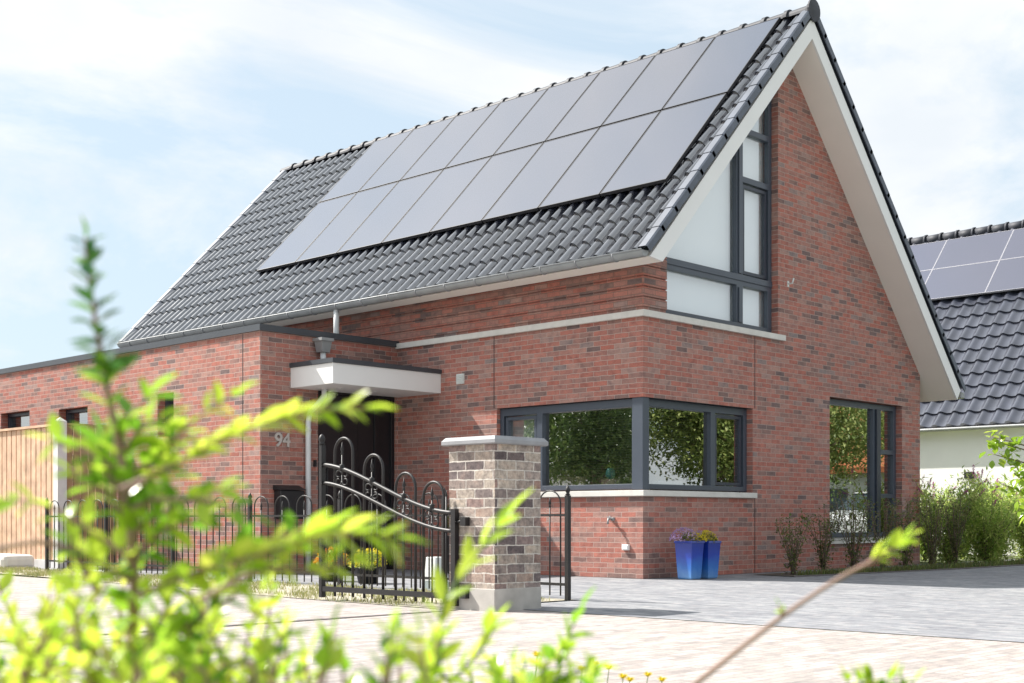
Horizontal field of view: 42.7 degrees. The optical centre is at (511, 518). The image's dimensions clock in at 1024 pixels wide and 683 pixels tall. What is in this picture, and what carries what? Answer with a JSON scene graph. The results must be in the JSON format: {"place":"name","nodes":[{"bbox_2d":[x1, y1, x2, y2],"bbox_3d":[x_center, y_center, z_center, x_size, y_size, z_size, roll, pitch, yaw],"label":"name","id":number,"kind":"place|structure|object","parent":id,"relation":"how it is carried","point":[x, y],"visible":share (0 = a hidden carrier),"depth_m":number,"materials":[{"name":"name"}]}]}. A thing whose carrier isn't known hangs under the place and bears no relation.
{"place":"outdoors","nodes":[
{"label":"outdoors","id":0,"kind":"place"},
{"bbox_2d":[30,609,453,639],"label":"path","id":1,"kind":"structure","parent":0,"point":[316,619],"depth_m":9.52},
{"bbox_2d":[0,565,573,608],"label":"grass","id":2,"kind":"structure","parent":0,"point":[257,585],"depth_m":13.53,"materials":[{"name":"green plant"}]},
{"bbox_2d":[45,485,570,600],"bbox_3d":[-3.010,0.219,14.990,9.768,1.042,0.051,0,0,44],"label":"iron fence","id":3,"kind":"object","parent":2,"relation":"on","point":[566,584],"visible":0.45,"depth_m":13.84,"materials":[{"name":"black metal"}]},
{"bbox_2d":[425,557,448,589],"bbox_3d":[-0.780,0.560,13.472,0.190,0.340,0.190,0,0,44],"label":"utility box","id":4,"kind":"object","parent":2,"relation":"on","point":[426,570],"visible":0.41,"depth_m":13.42,"materials":[{"name":"plastic"}]},
{"bbox_2d":[0,575,1023,682],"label":"road","id":5,"kind":"structure","parent":0,"point":[670,651],"depth_m":7.54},
{"bbox_2d":[441,435,547,611],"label":"brick pillar","id":6,"kind":"structure","parent":5,"relation":"on","point":[491,477],"depth_m":10.43,"materials":[{"name":"brick"}]},
{"bbox_2d":[319,434,469,605],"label":"iron gate","id":7,"kind":"structure","parent":6,"relation":"attached to","point":[431,509],"depth_m":11.08,"materials":[{"name":"black metal"}]},
{"bbox_2d":[618,673,627,682],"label":"wildflower","id":8,"kind":"object","parent":5,"relation":"on","point":[622,675],"visible":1,"depth_m":4.80,"materials":[{"name":"yellow plant"}]},
{"bbox_2d":[626,677,633,682],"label":"wildflower","id":9,"kind":"object","parent":5,"relation":"on","point":[629,679],"visible":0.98,"depth_m":5.20,"materials":[{"name":"yellow plant"}]},
{"bbox_2d":[644,672,651,682],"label":"wildflower","id":10,"kind":"object","parent":5,"relation":"on","point":[647,674],"visible":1,"depth_m":5.20,"materials":[{"name":"yellow plant"}]},
{"bbox_2d":[658,677,665,682],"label":"wildflower","id":11,"kind":"object","parent":5,"relation":"on","point":[661,679],"visible":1,"depth_m":5.00,"materials":[{"name":"yellow plant"}]},
{"bbox_2d":[0,0,1023,368],"label":"sky","id":12,"kind":"structure","parent":0,"point":[157,123],"materials":[{"name":"blue"}]},
{"bbox_2d":[0,554,1023,642],"bbox_3d":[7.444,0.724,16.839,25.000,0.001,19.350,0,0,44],"label":"driveway","id":13,"kind":"structure","parent":0,"point":[983,603],"depth_m":11.78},
{"bbox_2d":[0,553,33,567],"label":"concrete block","id":14,"kind":"structure","parent":13,"relation":"on","point":[14,560],"depth_m":19.03,"materials":[{"name":"concrete"}]},
{"bbox_2d":[0,424,52,568],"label":"timber fence","id":15,"kind":"object","parent":13,"relation":"on","point":[20,453],"visible":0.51,"depth_m":19.73,"materials":[{"name":"brown wood"}]},
{"bbox_2d":[53,417,66,568],"bbox_3d":[-6.564,-0.370,19.027,0.140,2.220,0.140,0,0,44],"label":"fence post","id":16,"kind":"object","parent":13,"relation":"on","point":[59,483],"visible":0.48,"depth_m":18.98,"materials":[{"name":"concrete"}]},
{"bbox_2d":[67,423,116,566],"bbox_3d":[-6.225,-0.350,19.395,0.060,2.100,0.820,0,0,44],"label":"timber fence","id":17,"kind":"object","parent":13,"relation":"on","point":[73,433],"visible":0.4,"depth_m":19.29,"materials":[{"name":"brown wood"}]},
{"bbox_2d":[313,546,350,580],"bbox_3d":[-2.087,0.515,15.215,0.437,0.410,0.435,0,0,-28],"label":"flower pot","id":18,"kind":"object","parent":13,"relation":"on","point":[329,570],"visible":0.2,"depth_m":15.13,"materials":[{"name":"black plastic"}]},
{"bbox_2d":[348,548,386,583],"bbox_3d":[-1.626,0.518,14.690,0.444,0.404,0.444,0,0,44],"label":"flower pot","id":19,"kind":"object","parent":13,"relation":"on","point":[357,568],"visible":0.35,"depth_m":14.60,"materials":[{"name":"black plastic"}]},
{"bbox_2d":[447,505,448,572],"bbox_3d":[-0.707,0.220,17.362,0.405,1.000,0.413,0,0,44],"label":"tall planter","id":20,"kind":"object","parent":13,"relation":"on","point":[448,544],"visible":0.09,"depth_m":17.30,"materials":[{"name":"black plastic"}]},
{"bbox_2d":[0,0,965,578],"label":"brick house","id":21,"kind":"structure","parent":13,"relation":"on","point":[694,266],"depth_m":18.14,"materials":[{"name":"brick"}]},
{"bbox_2d":[8,412,29,427],"bbox_3d":[-8.243,-1.550,22.123,1.040,0.490,0.070,0,0,44],"label":"window","id":22,"kind":"structure","parent":21,"relation":"in","point":[15,420],"depth_m":22.26,"materials":[{"name":"grey glass"}]},
{"bbox_2d":[66,408,87,435],"bbox_3d":[-6.808,-1.525,20.744,0.920,0.440,0.070,0,0,44],"label":"window","id":23,"kind":"structure","parent":21,"relation":"in","point":[80,416],"depth_m":20.85,"materials":[{"name":"grey glass"}]},
{"bbox_2d":[165,397,173,436],"bbox_3d":[-4.853,-1.490,18.867,0.420,0.610,0.070,0,0,44],"label":"window","id":24,"kind":"structure","parent":21,"relation":"in","point":[167,399],"depth_m":18.96,"materials":[{"name":"grey glass"}]},
{"bbox_2d":[273,485,305,518],"bbox_3d":[-2.950,-0.225,17.393,0.175,0.450,0.420,0,0,44],"label":"mailbox","id":25,"kind":"object","parent":21,"relation":"attached to","point":[292,493],"visible":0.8,"depth_m":17.32,"materials":[{"name":"black plastic"}]},
{"bbox_2d":[320,394,373,566],"bbox_3d":[-2.293,-0.520,18.274,0.122,2.390,0.960,0,0,44],"label":"door","id":26,"kind":"structure","parent":21,"relation":"in","point":[361,434],"depth_m":18.31,"materials":[{"name":"black plastic"}]},
{"bbox_2d":[554,467,570,484],"bbox_3d":[0.653,-0.545,17.014,0.266,0.269,0.270,0,0,44],"label":"sill pot","id":27,"kind":"object","parent":21,"relation":"on","point":[561,480],"visible":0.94,"depth_m":16.96,"materials":[{"name":"ceramic"}]},
{"bbox_2d":[500,399,631,490],"bbox_3d":[0.787,-0.917,16.833,2.335,1.105,0.299,0,0,44],"label":"window","id":28,"kind":"structure","parent":21,"relation":"in","point":[534,426],"depth_m":16.84,"materials":[{"name":"clear glass"}]},
{"bbox_2d":[563,468,578,484],"bbox_3d":[0.767,-0.543,16.913,0.262,0.267,0.274,0,0,44],"label":"sill pot","id":29,"kind":"object","parent":21,"relation":"on","point":[571,480],"visible":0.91,"depth_m":16.85,"materials":[{"name":"ceramic"}]},
{"bbox_2d":[571,467,590,484],"bbox_3d":[0.887,-0.544,16.796,0.278,0.269,0.255,0,0,44],"label":"sill pot","id":30,"kind":"object","parent":21,"relation":"on","point":[580,480],"visible":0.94,"depth_m":16.75,"materials":[{"name":"ceramic"}]},
{"bbox_2d":[601,479,619,483],"bbox_3d":[1.239,-0.454,16.469,0.200,0.090,0.120,0,0,44],"label":"sill stand","id":31,"kind":"object","parent":21,"relation":"on","point":[610,481],"visible":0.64,"depth_m":16.41,"materials":[{"name":"ceramic"}]},
{"bbox_2d":[605,462,615,478],"bbox_3d":[1.241,-0.610,16.469,0.154,0.220,0.155,0,0,44],"label":"teal vase","id":32,"kind":"object","parent":31,"relation":"on","point":[610,473],"visible":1,"depth_m":16.43,"materials":[{"name":"ceramic"}]},
{"bbox_2d":[652,471,681,484],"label":"sill flowers","id":33,"kind":"object","parent":21,"relation":"on","point":[676,475],"visible":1,"depth_m":16.56,"materials":[{"name":"white plant"}]},
{"bbox_2d":[649,399,746,491],"bbox_3d":[2.277,-0.917,16.835,0.269,1.105,2.225,0,0,44],"label":"window","id":34,"kind":"structure","parent":21,"relation":"in","point":[712,412],"depth_m":16.96,"materials":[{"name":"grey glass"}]},
{"bbox_2d":[666,101,771,332],"bbox_3d":[2.652,-4.425,17.129,0.155,3.771,2.520,0,0,44],"label":"window","id":35,"kind":"structure","parent":21,"relation":"in","point":[718,270],"depth_m":17.42,"materials":[{"name":"white glass"}]},
{"bbox_2d":[830,399,895,536],"bbox_3d":[5.265,-0.745,19.785,0.095,2.030,2.170,0,0,44],"label":"window","id":36,"kind":"structure","parent":21,"relation":"in","point":[877,422],"depth_m":20.07,"materials":[{"name":"clear glass"}]},
{"bbox_2d":[669,527,706,579],"bbox_3d":[2.100,0.405,15.694,0.423,0.629,0.418,0,0,44],"label":"planter","id":37,"kind":"object","parent":13,"relation":"on","point":[689,555],"visible":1,"depth_m":15.61,"materials":[{"name":"blue ceramic"}]},
{"bbox_2d":[697,530,720,578],"bbox_3d":[2.351,0.424,15.907,0.309,0.592,0.326,0,0,44],"label":"planter","id":38,"kind":"object","parent":13,"relation":"on","point":[711,555],"visible":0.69,"depth_m":15.82,"materials":[{"name":"blue ceramic"}]},
{"bbox_2d":[794,564,1023,576],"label":"kerb","id":39,"kind":"structure","parent":13,"relation":"on","point":[909,570],"depth_m":18.01,"materials":[{"name":"grey concrete"}]},
{"bbox_2d":[920,478,937,535],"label":"flowering shrub","id":40,"kind":"object","parent":13,"relation":"on","point":[921,498],"visible":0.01,"depth_m":21.83,"materials":[{"name":"green plant"}]},
{"bbox_2d":[920,482,957,560],"bbox_3d":[7.296,0.074,23.171,1.389,1.570,1.177,0,0,44],"label":"flowering shrub","id":41,"kind":"object","parent":13,"relation":"on","point":[922,545],"visible":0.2,"depth_m":23.04,"materials":[{"name":"green plant"}]},
{"bbox_2d":[928,483,997,558],"bbox_3d":[8.305,0.134,24.018,1.414,1.646,1.493,0,0,44],"label":"flowering shrub","id":42,"kind":"object","parent":13,"relation":"on","point":[960,515],"visible":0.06,"depth_m":24.02,"materials":[{"name":"green plant"}]},
{"bbox_2d":[907,219,1023,555],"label":"white house","id":43,"kind":"structure","parent":13,"relation":"on","point":[973,278],"depth_m":27.60,"materials":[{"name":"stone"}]},
{"bbox_2d":[978,477,1022,556],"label":"flowering shrub","id":44,"kind":"object","parent":13,"relation":"on","point":[1000,493],"visible":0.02,"depth_m":24.63,"materials":[{"name":"green plant"}]},
{"bbox_2d":[979,430,1023,524],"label":"sapling","id":45,"kind":"object","parent":13,"relation":"on","point":[994,444],"visible":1,"depth_m":12.69,"materials":[{"name":"green plant"}]},
{"bbox_2d":[755,560,1021,575],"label":"earth","id":46,"kind":"structure","parent":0,"point":[783,574],"depth_m":17.21,"materials":[{"name":"soil"}]},
{"bbox_2d":[773,508,810,574],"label":"young hedge plant","id":47,"kind":"object","parent":46,"relation":"on","point":[792,560],"visible":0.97,"depth_m":16.85,"materials":[{"name":"green plant"}]},
{"bbox_2d":[801,503,840,571],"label":"young hedge plant","id":48,"kind":"object","parent":46,"relation":"on","point":[824,553],"visible":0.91,"depth_m":17.33,"materials":[{"name":"green plant"}]},
{"bbox_2d":[827,483,885,568],"bbox_3d":[4.604,0.120,17.813,0.706,1.225,0.775,0,0,-21],"label":"young hedge plant","id":49,"kind":"object","parent":46,"relation":"on","point":[854,560],"visible":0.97,"depth_m":17.75,"materials":[{"name":"green plant"}]},
{"bbox_2d":[854,494,914,569],"bbox_3d":[5.225,0.206,18.282,0.750,1.128,0.686,0,0,44],"label":"young hedge plant","id":50,"kind":"object","parent":46,"relation":"on","point":[887,536],"visible":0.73,"depth_m":18.29,"materials":[{"name":"green plant"}]},
{"bbox_2d":[796,557,1023,575],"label":"ground cover","id":51,"kind":"object","parent":46,"relation":"on","point":[945,565],"visible":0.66,"depth_m":18.45,"materials":[{"name":"green plant"}]},
{"bbox_2d":[886,498,934,567],"bbox_3d":[5.679,0.241,18.771,0.643,1.102,0.652,0,0,28],"label":"young hedge plant","id":52,"kind":"object","parent":46,"relation":"on","point":[905,560],"visible":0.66,"depth_m":18.79,"materials":[{"name":"green plant"}]},
{"bbox_2d":[904,488,962,565],"bbox_3d":[6.207,0.138,19.295,0.781,1.224,0.500,0,0,-16],"label":"young hedge plant","id":53,"kind":"object","parent":46,"relation":"on","point":[933,547],"visible":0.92,"depth_m":19.26,"materials":[{"name":"green plant"}]},
{"bbox_2d":[935,491,972,563],"bbox_3d":[6.732,0.177,19.856,0.616,1.193,0.739,0,0,44],"label":"young hedge plant","id":54,"kind":"object","parent":46,"relation":"on","point":[956,539],"visible":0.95,"depth_m":19.78,"materials":[{"name":"green plant"}]},
{"bbox_2d":[910,463,1002,563],"bbox_3d":[6.991,0.043,21.022,1.655,1.862,1.699,0,0,44],"label":"flowering shrub","id":55,"kind":"object","parent":46,"relation":"on","point":[944,551],"visible":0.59,"depth_m":20.79,"materials":[{"name":"green plant"}]},
{"bbox_2d":[934,486,1023,562],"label":"flowering shrub","id":56,"kind":"object","parent":46,"relation":"on","point":[987,534],"visible":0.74,"depth_m":21.06,"materials":[{"name":"green plant"}]},
{"bbox_2d":[944,471,1023,559],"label":"flowering shrub","id":57,"kind":"object","parent":46,"relation":"on","point":[1011,531],"visible":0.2,"depth_m":21.79,"materials":[{"name":"green plant"}]},
{"bbox_2d":[988,482,1022,556],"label":"flowering shrub","id":58,"kind":"object","parent":46,"relation":"on","point":[1003,504],"visible":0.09,"depth_m":23.12,"materials":[{"name":"green plant"}]},
{"bbox_2d":[990,491,1023,559],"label":"flowering shrub","id":59,"kind":"object","parent":46,"relation":"on","point":[1021,543],"visible":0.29,"depth_m":22.16,"materials":[{"name":"green plant"}]},
{"label":"lawn","id":60,"kind":"structure","parent":0,"visible":0},
{"bbox_2d":[0,214,453,682],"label":"privet shrub","id":61,"kind":"object","parent":60,"relation":"on","point":[132,656],"visible":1,"depth_m":1.18,"materials":[{"name":"green plant"}]},
{"bbox_2d":[418,488,618,682],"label":"privet shrub","id":62,"kind":"object","parent":60,"relation":"on","point":[496,666],"visible":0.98,"depth_m":1.38,"materials":[{"name":"green plant"}]},
{"bbox_2d":[532,651,538,675],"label":"wildflower","id":63,"kind":"object","parent":60,"relation":"on","point":[535,653],"visible":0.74,"depth_m":4.60,"materials":[{"name":"yellow plant"}]},
{"bbox_2d":[692,523,921,682],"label":"privet shrub","id":64,"kind":"object","parent":60,"relation":"on","point":[895,539],"visible":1,"depth_m":1.46,"materials":[{"name":"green plant"}]},
{"bbox_2d":[838,661,926,682],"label":"privet shrub","id":65,"kind":"object","parent":60,"relation":"on","point":[868,674],"visible":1,"depth_m":1.60,"materials":[{"name":"green plant"}]}
]}

